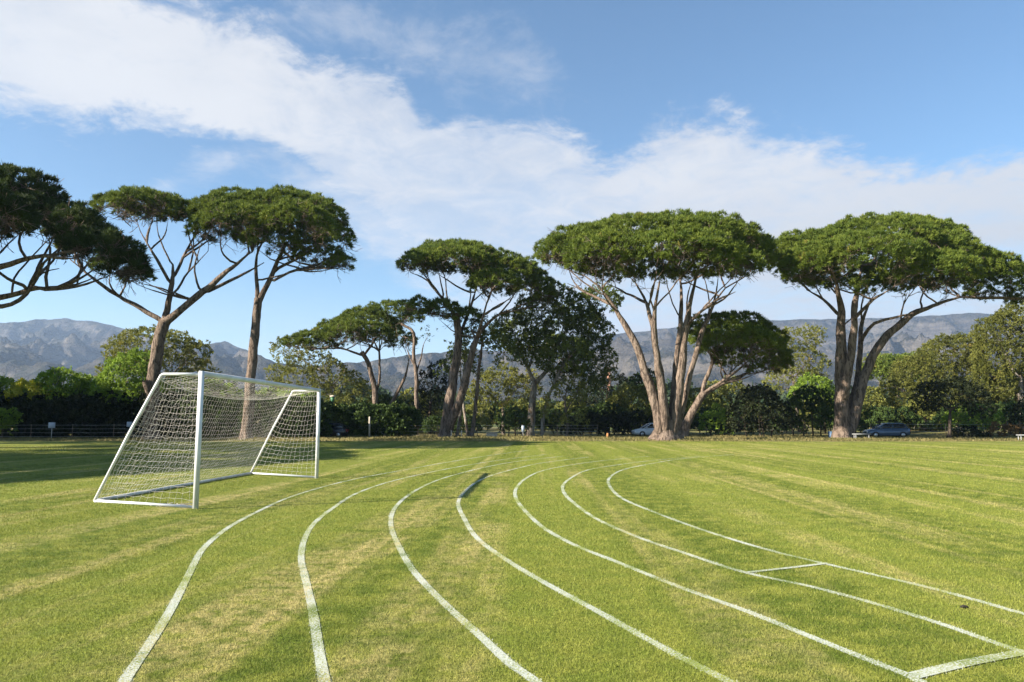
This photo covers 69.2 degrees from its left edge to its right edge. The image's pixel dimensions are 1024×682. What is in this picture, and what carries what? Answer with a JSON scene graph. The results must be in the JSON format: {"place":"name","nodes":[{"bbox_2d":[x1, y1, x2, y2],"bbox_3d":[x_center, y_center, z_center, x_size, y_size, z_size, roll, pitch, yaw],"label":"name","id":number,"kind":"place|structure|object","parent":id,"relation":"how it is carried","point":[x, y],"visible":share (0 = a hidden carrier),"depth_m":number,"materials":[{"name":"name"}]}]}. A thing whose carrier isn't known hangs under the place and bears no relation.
{"place":"outdoors","nodes":[
{"label":"outdoors","id":0,"kind":"place"},
{"bbox_2d":[0,411,1023,681],"bbox_3d":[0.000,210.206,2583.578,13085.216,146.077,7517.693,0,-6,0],"label":"ground","id":1,"kind":"structure","parent":0,"point":[44,545],"depth_m":8.51,"materials":[{"name":"green plant"}]},
{"bbox_2d":[0,407,23,437],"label":"bush","id":2,"kind":"object","parent":1,"relation":"on","point":[7,420],"visible":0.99,"depth_m":68.51,"materials":[{"name":"green plant"}]},
{"bbox_2d":[0,376,31,395],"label":"bush","id":3,"kind":"object","parent":1,"relation":"on","point":[3,381],"visible":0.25,"depth_m":73.51,"materials":[{"name":"green plant"}]},
{"bbox_2d":[3,377,51,435],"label":"bush","id":4,"kind":"object","parent":1,"relation":"on","point":[17,386],"visible":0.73,"depth_m":71.43,"materials":[{"name":"green plant"}]},
{"bbox_2d":[48,422,55,437],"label":"sign board","id":5,"kind":"object","parent":1,"relation":"on","point":[51,424],"visible":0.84,"depth_m":67.11,"materials":[{"name":"metal"}]},
{"bbox_2d":[23,365,92,399],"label":"bush","id":6,"kind":"object","parent":1,"relation":"on","point":[49,377],"visible":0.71,"depth_m":72.78,"materials":[{"name":"green plant"}]},
{"bbox_2d":[0,424,124,438],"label":"wire fence","id":7,"kind":"object","parent":1,"relation":"on","point":[113,432],"visible":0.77,"depth_m":67.92,"materials":[{"name":"orange metal"}]},
{"bbox_2d":[0,159,159,308],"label":"umbrella pine","id":8,"kind":"object","parent":1,"relation":"on","point":[31,202],"visible":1,"depth_m":42.77,"materials":[{"name":"green plant"}]},
{"bbox_2d":[0,388,187,438],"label":"hedge","id":9,"kind":"object","parent":1,"relation":"on","point":[86,415],"visible":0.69,"depth_m":70.16,"materials":[{"name":"green plant"}]},
{"bbox_2d":[72,374,117,390],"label":"bush","id":10,"kind":"object","parent":1,"relation":"on","point":[88,385],"visible":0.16,"depth_m":75.06,"materials":[{"name":"green plant"}]},
{"bbox_2d":[88,346,166,435],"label":"bush","id":11,"kind":"object","parent":1,"relation":"on","point":[114,367],"visible":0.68,"depth_m":71.59,"materials":[{"name":"green plant"}]},
{"bbox_2d":[93,324,221,385],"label":"gum tree","id":12,"kind":"object","parent":1,"relation":"on","point":[186,349],"visible":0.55,"depth_m":80.95,"materials":[{"name":"green plant"}]},
{"bbox_2d":[39,185,293,439],"bbox_3d":[-30.445,-3.100,65.980,21.024,24.157,15.617,0,-6,0],"label":"umbrella pine","id":13,"kind":"object","parent":1,"relation":"on","point":[223,206],"visible":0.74,"depth_m":64.66,"materials":[{"name":"green plant"}]},
{"bbox_2d":[163,375,242,397],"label":"bush","id":14,"kind":"object","parent":1,"relation":"on","point":[190,385],"visible":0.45,"depth_m":74.99,"materials":[{"name":"green plant"}]},
{"bbox_2d":[93,371,320,508],"bbox_3d":[-6.480,2.195,17.147,1.943,2.508,7.426,0,-6,2],"label":"football goal","id":15,"kind":"object","parent":1,"relation":"on","point":[199,435],"visible":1,"depth_m":14.69,"materials":[{"name":"white paint"}]},
{"bbox_2d":[158,389,335,437],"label":"hedge","id":16,"kind":"object","parent":1,"relation":"on","point":[325,415],"visible":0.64,"depth_m":71.18,"materials":[{"name":"green plant"}]},
{"bbox_2d":[255,386,316,408],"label":"bush","id":17,"kind":"object","parent":1,"relation":"on","point":[277,392],"visible":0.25,"depth_m":75.25,"materials":[{"name":"green plant"}]},
{"bbox_2d":[235,183,361,439],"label":"umbrella pine","id":18,"kind":"object","parent":1,"relation":"on","point":[314,216],"visible":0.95,"depth_m":65.44,"materials":[{"name":"green plant"}]},
{"bbox_2d":[263,336,371,403],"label":"gum tree","id":19,"kind":"object","parent":1,"relation":"on","point":[299,355],"visible":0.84,"depth_m":97.09,"materials":[{"name":"green plant"}]},
{"bbox_2d":[117,450,526,681],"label":"lane line","id":20,"kind":"object","parent":1,"relation":"on","point":[128,674],"visible":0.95,"depth_m":6.25,"materials":[{"name":"paint"}]},
{"bbox_2d":[314,423,348,436],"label":"parked car","id":21,"kind":"object","parent":1,"relation":"on","point":[340,429],"visible":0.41,"depth_m":74.29,"materials":[{"name":"black paint"}]},
{"bbox_2d":[323,391,353,405],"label":"scrub bush","id":22,"kind":"object","parent":1,"relation":"on","point":[345,401],"visible":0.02,"depth_m":115.58,"materials":[{"name":"green plant"}]},
{"bbox_2d":[278,299,424,404],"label":"umbrella pine","id":23,"kind":"object","parent":1,"relation":"on","point":[349,322],"visible":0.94,"depth_m":91.11,"materials":[{"name":"green plant"}]},
{"bbox_2d":[311,400,421,436],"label":"hedge","id":24,"kind":"object","parent":1,"relation":"on","point":[354,419],"visible":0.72,"depth_m":76.42,"materials":[{"name":"green plant"}]},
{"bbox_2d":[352,397,383,405],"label":"scrub bush","id":25,"kind":"object","parent":1,"relation":"on","point":[364,400],"visible":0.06,"depth_m":111.61,"materials":[{"name":"green plant"}]},
{"bbox_2d":[363,393,409,406],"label":"scrub bush","id":26,"kind":"object","parent":1,"relation":"on","point":[386,398],"visible":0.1,"depth_m":99.94,"materials":[{"name":"green plant"}]},
{"bbox_2d":[382,318,437,435],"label":"dead pine","id":27,"kind":"object","parent":1,"relation":"on","point":[416,379],"visible":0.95,"depth_m":84.17,"materials":[{"name":"brown plant"}]},
{"bbox_2d":[398,387,440,418],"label":"scrub bush","id":28,"kind":"object","parent":1,"relation":"on","point":[410,395],"visible":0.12,"depth_m":104.31,"materials":[{"name":"green plant"}]},
{"bbox_2d":[297,454,545,681],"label":"lane line","id":29,"kind":"object","parent":1,"relation":"on","point":[323,671],"visible":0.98,"depth_m":6.21,"materials":[{"name":"paint"}]},
{"bbox_2d":[411,358,448,433],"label":"gum tree","id":30,"kind":"object","parent":1,"relation":"on","point":[429,405],"visible":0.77,"depth_m":95.17,"materials":[{"name":"green plant"}]},
{"bbox_2d":[421,415,441,434],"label":"scrub bush","id":31,"kind":"object","parent":1,"relation":"on","point":[434,420],"visible":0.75,"depth_m":89.27,"materials":[{"name":"green plant"}]},
{"bbox_2d":[419,396,462,422],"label":"scrub bush","id":32,"kind":"object","parent":1,"relation":"on","point":[441,409],"visible":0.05,"depth_m":107.50,"materials":[{"name":"green plant"}]},
{"bbox_2d":[419,406,492,432],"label":"bush","id":33,"kind":"object","parent":1,"relation":"on","point":[483,418],"visible":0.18,"depth_m":99.05,"materials":[{"name":"green plant"}]},
{"bbox_2d":[432,347,483,435],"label":"slim tree","id":34,"kind":"object","parent":1,"relation":"on","point":[460,371],"visible":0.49,"depth_m":79.61,"materials":[{"name":"green plant"}]},
{"bbox_2d":[443,332,490,435],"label":"slim tree","id":35,"kind":"object","parent":1,"relation":"on","point":[466,352],"visible":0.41,"depth_m":78.66,"materials":[{"name":"green plant"}]},
{"bbox_2d":[453,414,483,434],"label":"scrub bush","id":36,"kind":"object","parent":1,"relation":"on","point":[469,419],"visible":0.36,"depth_m":90.07,"materials":[{"name":"green plant"}]},
{"bbox_2d":[387,456,560,681],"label":"lane line","id":37,"kind":"object","parent":1,"relation":"on","point":[508,661],"visible":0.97,"depth_m":6.18,"materials":[{"name":"paint"}]},
{"bbox_2d":[395,238,562,436],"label":"umbrella pine","id":38,"kind":"object","parent":1,"relation":"on","point":[489,266],"visible":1,"depth_m":75.24,"materials":[{"name":"green plant"}]},
{"bbox_2d":[465,400,501,426],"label":"scrub bush","id":39,"kind":"object","parent":1,"relation":"on","point":[483,409],"visible":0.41,"depth_m":116.13,"materials":[{"name":"green plant"}]},
{"bbox_2d":[486,432,497,436],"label":"stone seat","id":40,"kind":"object","parent":1,"relation":"on","point":[488,434],"visible":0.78,"depth_m":75.19,"materials":[{"name":"grey stone"}]},
{"bbox_2d":[462,315,523,436],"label":"slim tree","id":41,"kind":"object","parent":1,"relation":"on","point":[497,333],"visible":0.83,"depth_m":76.93,"materials":[{"name":"green plant"}]},
{"bbox_2d":[392,425,597,435],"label":"wire fence","id":42,"kind":"object","parent":1,"relation":"on","point":[477,431],"visible":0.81,"depth_m":76.41,"materials":[{"name":"orange metal"}]},
{"bbox_2d":[483,399,513,428],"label":"scrub bush","id":43,"kind":"object","parent":1,"relation":"on","point":[499,411],"visible":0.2,"depth_m":116.53,"materials":[{"name":"green plant"}]},
{"bbox_2d":[464,360,543,434],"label":"gum tree","id":44,"kind":"object","parent":1,"relation":"on","point":[522,378],"visible":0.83,"depth_m":87.19,"materials":[{"name":"green plant"}]},
{"bbox_2d":[0,366,1010,411],"bbox_3d":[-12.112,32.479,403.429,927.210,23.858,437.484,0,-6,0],"label":"woodland","id":45,"kind":"object","parent":1,"relation":"on","point":[381,390],"visible":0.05,"depth_m":219.90,"materials":[{"name":"green plant"}]},
{"bbox_2d":[498,405,531,435],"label":"bush","id":46,"kind":"object","parent":1,"relation":"on","point":[521,414],"visible":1,"depth_m":76.04,"materials":[{"name":"green plant"}]},
{"bbox_2d":[499,404,550,433],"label":"scrub bush","id":47,"kind":"object","parent":1,"relation":"on","point":[537,416],"visible":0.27,"depth_m":93.11,"materials":[{"name":"green plant"}]},
{"bbox_2d":[510,398,541,429],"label":"scrub bush","id":48,"kind":"object","parent":1,"relation":"on","point":[518,403],"visible":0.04,"depth_m":115.39,"materials":[{"name":"green plant"}]},
{"bbox_2d":[536,397,552,409],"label":"scrub bush","id":49,"kind":"object","parent":1,"relation":"on","point":[541,404],"visible":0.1,"depth_m":133.14,"materials":[{"name":"green plant"}]},
{"bbox_2d":[488,280,624,435],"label":"gum tree","id":50,"kind":"object","parent":1,"relation":"on","point":[576,347],"visible":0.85,"depth_m":81.08,"materials":[{"name":"green plant"}]},
{"bbox_2d":[538,409,578,433],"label":"scrub bush","id":51,"kind":"object","parent":1,"relation":"on","point":[553,420],"visible":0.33,"depth_m":92.60,"materials":[{"name":"green plant"}]},
{"bbox_2d":[539,371,589,435],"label":"gum tree","id":52,"kind":"object","parent":1,"relation":"on","point":[565,415],"visible":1,"depth_m":77.55,"materials":[{"name":"green plant"}]},
{"bbox_2d":[552,395,581,412],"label":"scrub bush","id":53,"kind":"object","parent":1,"relation":"on","point":[561,404],"visible":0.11,"depth_m":129.37,"materials":[{"name":"green plant"}]},
{"bbox_2d":[559,406,604,434],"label":"scrub bush","id":54,"kind":"object","parent":1,"relation":"on","point":[581,410],"visible":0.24,"depth_m":87.62,"materials":[{"name":"green plant"}]},
{"bbox_2d":[456,457,736,681],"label":"lane line","id":55,"kind":"object","parent":1,"relation":"on","point":[690,661],"visible":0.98,"depth_m":6.21,"materials":[{"name":"paint"}]},
{"bbox_2d":[560,408,651,435],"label":"bush","id":56,"kind":"object","parent":1,"relation":"on","point":[614,419],"visible":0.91,"depth_m":82.51,"materials":[{"name":"green plant"}]},
{"bbox_2d":[571,367,643,431],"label":"gum tree","id":57,"kind":"object","parent":1,"relation":"on","point":[605,390],"visible":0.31,"depth_m":102.64,"materials":[{"name":"green plant"}]},
{"bbox_2d":[587,401,638,434],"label":"scrub bush","id":58,"kind":"object","parent":1,"relation":"on","point":[603,407],"visible":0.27,"depth_m":89.71,"materials":[{"name":"green plant"}]},
{"bbox_2d":[603,377,668,434],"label":"bush","id":59,"kind":"object","parent":1,"relation":"on","point":[641,393],"visible":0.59,"depth_m":90.78,"materials":[{"name":"green plant"}]},
{"bbox_2d":[628,368,655,422],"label":"tree","id":60,"kind":"object","parent":1,"relation":"on","point":[634,379],"visible":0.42,"depth_m":93.46,"materials":[{"name":"green plant"}]},
{"bbox_2d":[631,423,653,435],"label":"parked car","id":61,"kind":"object","parent":1,"relation":"on","point":[646,429],"visible":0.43,"depth_m":77.56,"materials":[{"name":"white paint"}]},
{"bbox_2d":[531,207,778,440],"bbox_3d":[12.959,-1.912,65.193,22.894,21.608,22.351,0,-6,0],"label":"umbrella pine","id":62,"kind":"object","parent":1,"relation":"on","point":[732,246],"visible":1,"depth_m":63.24,"materials":[{"name":"green plant"}]},
{"bbox_2d":[644,404,693,428],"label":"scrub bush","id":63,"kind":"object","parent":1,"relation":"on","point":[685,413],"visible":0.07,"depth_m":90.41,"materials":[{"name":"green plant"}]},
{"bbox_2d":[668,374,748,432],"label":"bush","id":64,"kind":"object","parent":1,"relation":"on","point":[739,385],"visible":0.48,"depth_m":94.84,"materials":[{"name":"green plant"}]},
{"bbox_2d":[688,392,728,425],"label":"scrub bush","id":65,"kind":"object","parent":1,"relation":"on","point":[724,405],"visible":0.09,"depth_m":108.42,"materials":[{"name":"green plant"}]},
{"bbox_2d":[692,406,725,434],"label":"scrub bush","id":66,"kind":"object","parent":1,"relation":"on","point":[696,423],"visible":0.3,"depth_m":90.01,"materials":[{"name":"green plant"}]},
{"bbox_2d":[696,403,733,435],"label":"bush","id":67,"kind":"object","parent":1,"relation":"on","point":[711,414],"visible":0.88,"depth_m":81.34,"materials":[{"name":"green plant"}]},
{"bbox_2d":[513,456,926,681],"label":"lane line","id":68,"kind":"object","parent":1,"relation":"on","point":[836,646],"visible":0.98,"depth_m":6.25,"materials":[{"name":"paint"}]},
{"bbox_2d":[708,416,741,433],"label":"scrub bush","id":69,"kind":"object","parent":1,"relation":"on","point":[739,429],"visible":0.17,"depth_m":87.07,"materials":[{"name":"green plant"}]},
{"bbox_2d":[677,309,795,436],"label":"umbrella pine","id":70,"kind":"object","parent":1,"relation":"on","point":[749,335],"visible":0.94,"depth_m":72.40,"materials":[{"name":"green plant"}]},
{"bbox_2d":[726,399,762,429],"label":"scrub bush","id":71,"kind":"object","parent":1,"relation":"on","point":[739,409],"visible":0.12,"depth_m":106.67,"materials":[{"name":"green plant"}]},
{"bbox_2d":[724,382,796,436],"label":"bush","id":72,"kind":"object","parent":1,"relation":"on","point":[764,393],"visible":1,"depth_m":73.90,"materials":[{"name":"green plant"}]},
{"bbox_2d":[738,408,787,434],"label":"scrub bush","id":73,"kind":"object","parent":1,"relation":"on","point":[764,429],"visible":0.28,"depth_m":87.02,"materials":[{"name":"green plant"}]},
{"bbox_2d":[744,563,829,572],"bbox_3d":[2.952,2.423,7.934,1.196,0.020,0.107,3,-7,-26],"label":"lane tick","id":74,"kind":"object","parent":1,"relation":"on","point":[787,568],"visible":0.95,"depth_m":7.94,"materials":[{"name":"paint"}]},
{"bbox_2d":[769,415,806,432],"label":"scrub bush","id":75,"kind":"object","parent":1,"relation":"on","point":[791,426],"visible":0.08,"depth_m":94.20,"materials":[{"name":"green plant"}]},
{"bbox_2d":[561,456,1022,649],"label":"lane line","id":76,"kind":"object","parent":1,"relation":"on","point":[995,642],"visible":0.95,"depth_m":7.17,"materials":[{"name":"paint"}]},
{"bbox_2d":[759,322,832,431],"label":"gum tree","id":77,"kind":"object","parent":1,"relation":"on","point":[814,370],"visible":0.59,"depth_m":98.99,"materials":[{"name":"green plant"}]},
{"bbox_2d":[770,384,834,435],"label":"bush","id":78,"kind":"object","parent":1,"relation":"on","point":[822,407],"visible":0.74,"depth_m":78.55,"materials":[{"name":"green plant"}]},
{"bbox_2d":[786,372,834,433],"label":"bush","id":79,"kind":"object","parent":1,"relation":"on","point":[804,380],"visible":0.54,"depth_m":91.25,"materials":[{"name":"green plant"}]},
{"bbox_2d":[793,397,833,429],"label":"scrub bush","id":80,"kind":"object","parent":1,"relation":"on","point":[800,413],"visible":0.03,"depth_m":107.13,"materials":[{"name":"green plant"}]},
{"bbox_2d":[607,454,1023,614],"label":"lane line","id":81,"kind":"object","parent":1,"relation":"on","point":[889,577],"visible":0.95,"depth_m":8.43,"materials":[{"name":"paint"}]},
{"bbox_2d":[810,409,834,432],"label":"scrub bush","id":82,"kind":"object","parent":1,"relation":"on","point":[828,427],"visible":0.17,"depth_m":92.81,"materials":[{"name":"green plant"}]},
{"bbox_2d":[832,415,867,430],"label":"scrub bush","id":83,"kind":"object","parent":1,"relation":"on","point":[862,424],"visible":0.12,"depth_m":87.86,"materials":[{"name":"green plant"}]},
{"bbox_2d":[859,386,898,432],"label":"bush","id":84,"kind":"object","parent":1,"relation":"on","point":[868,403],"visible":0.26,"depth_m":94.62,"materials":[{"name":"green plant"}]},
{"bbox_2d":[861,405,901,428],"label":"scrub bush","id":85,"kind":"object","parent":1,"relation":"on","point":[876,415],"visible":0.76,"depth_m":91.49,"materials":[{"name":"green plant"}]},
{"bbox_2d":[862,423,910,436],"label":"parked car","id":86,"kind":"object","parent":1,"relation":"on","point":[893,429],"visible":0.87,"depth_m":73.20,"materials":[{"name":"blue paint"}]},
{"bbox_2d":[764,210,1023,438],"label":"umbrella pine","id":87,"kind":"object","parent":1,"relation":"on","point":[921,251],"visible":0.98,"depth_m":68.52,"materials":[{"name":"green plant"}]},
{"bbox_2d":[861,353,935,397],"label":"gum tree","id":88,"kind":"object","parent":1,"relation":"on","point":[880,367],"visible":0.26,"depth_m":147.78,"materials":[{"name":"green plant"}]},
{"bbox_2d":[877,406,926,428],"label":"scrub bush","id":89,"kind":"object","parent":1,"relation":"on","point":[910,415],"visible":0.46,"depth_m":93.80,"materials":[{"name":"green plant"}]},
{"bbox_2d":[900,392,944,430],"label":"scrub bush","id":90,"kind":"object","parent":1,"relation":"on","point":[925,415],"visible":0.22,"depth_m":98.36,"materials":[{"name":"green plant"}]},
{"bbox_2d":[870,331,992,429],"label":"gum tree","id":91,"kind":"object","parent":1,"relation":"on","point":[894,384],"visible":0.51,"depth_m":104.30,"materials":[{"name":"green plant"}]},
{"bbox_2d":[926,421,960,430],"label":"scrub bush","id":92,"kind":"object","parent":1,"relation":"on","point":[939,427],"visible":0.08,"depth_m":97.57,"materials":[{"name":"green plant"}]},
{"bbox_2d":[870,424,1023,434],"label":"wire fence","id":93,"kind":"object","parent":1,"relation":"on","point":[936,431],"visible":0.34,"depth_m":77.40,"materials":[{"name":"grey metal"}]},
{"bbox_2d":[909,372,999,438],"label":"shade tree","id":94,"kind":"object","parent":1,"relation":"on","point":[962,389],"visible":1,"depth_m":68.67,"materials":[{"name":"green plant"}]},
{"bbox_2d":[927,404,989,429],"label":"scrub bush","id":95,"kind":"object","parent":1,"relation":"on","point":[936,419],"visible":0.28,"depth_m":88.91,"materials":[{"name":"green plant"}]},
{"bbox_2d":[904,649,1023,677],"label":"lane tick","id":96,"kind":"object","parent":1,"relation":"on","point":[944,668],"visible":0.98,"depth_m":4.79,"materials":[{"name":"paint"}]},
{"bbox_2d":[952,425,991,437],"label":"bush","id":97,"kind":"object","parent":1,"relation":"on","point":[974,430],"visible":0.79,"depth_m":70.96,"materials":[{"name":"green plant"}]},
{"bbox_2d":[940,402,1005,431],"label":"bush","id":98,"kind":"object","parent":1,"relation":"on","point":[986,421],"visible":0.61,"depth_m":81.02,"materials":[{"name":"green plant"}]},
{"bbox_2d":[966,300,1023,428],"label":"gum tree","id":99,"kind":"object","parent":1,"relation":"on","point":[1008,368],"visible":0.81,"depth_m":97.67,"materials":[{"name":"green plant"}]},
{"bbox_2d":[984,401,1023,431],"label":"scrub bush","id":100,"kind":"object","parent":1,"relation":"on","point":[1003,409],"visible":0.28,"depth_m":92.09,"materials":[{"name":"green plant"}]},
{"bbox_2d":[987,421,1023,437],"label":"bush","id":101,"kind":"object","parent":1,"relation":"on","point":[1007,427],"visible":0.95,"depth_m":73.11,"materials":[{"name":"green plant"}]},
{"bbox_2d":[1006,392,1023,434],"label":"bush","id":102,"kind":"object","parent":1,"relation":"on","point":[1019,405],"visible":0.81,"depth_m":75.64,"materials":[{"name":"green plant"}]},
{"bbox_2d":[0,313,1023,408],"bbox_3d":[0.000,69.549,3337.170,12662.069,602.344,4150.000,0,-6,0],"label":"mountains","id":103,"kind":"structure","parent":0,"point":[30,349],"depth_m":2127.38,"materials":[{"name":"grey stone"}]},
{"bbox_2d":[0,433,1023,440],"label":"rough grass","id":104,"kind":"structure","parent":0,"point":[758,437],"depth_m":65.64,"materials":[{"name":"green plant"}]},
{"bbox_2d":[0,0,1023,365],"label":"sky","id":105,"kind":"structure","parent":0,"point":[501,123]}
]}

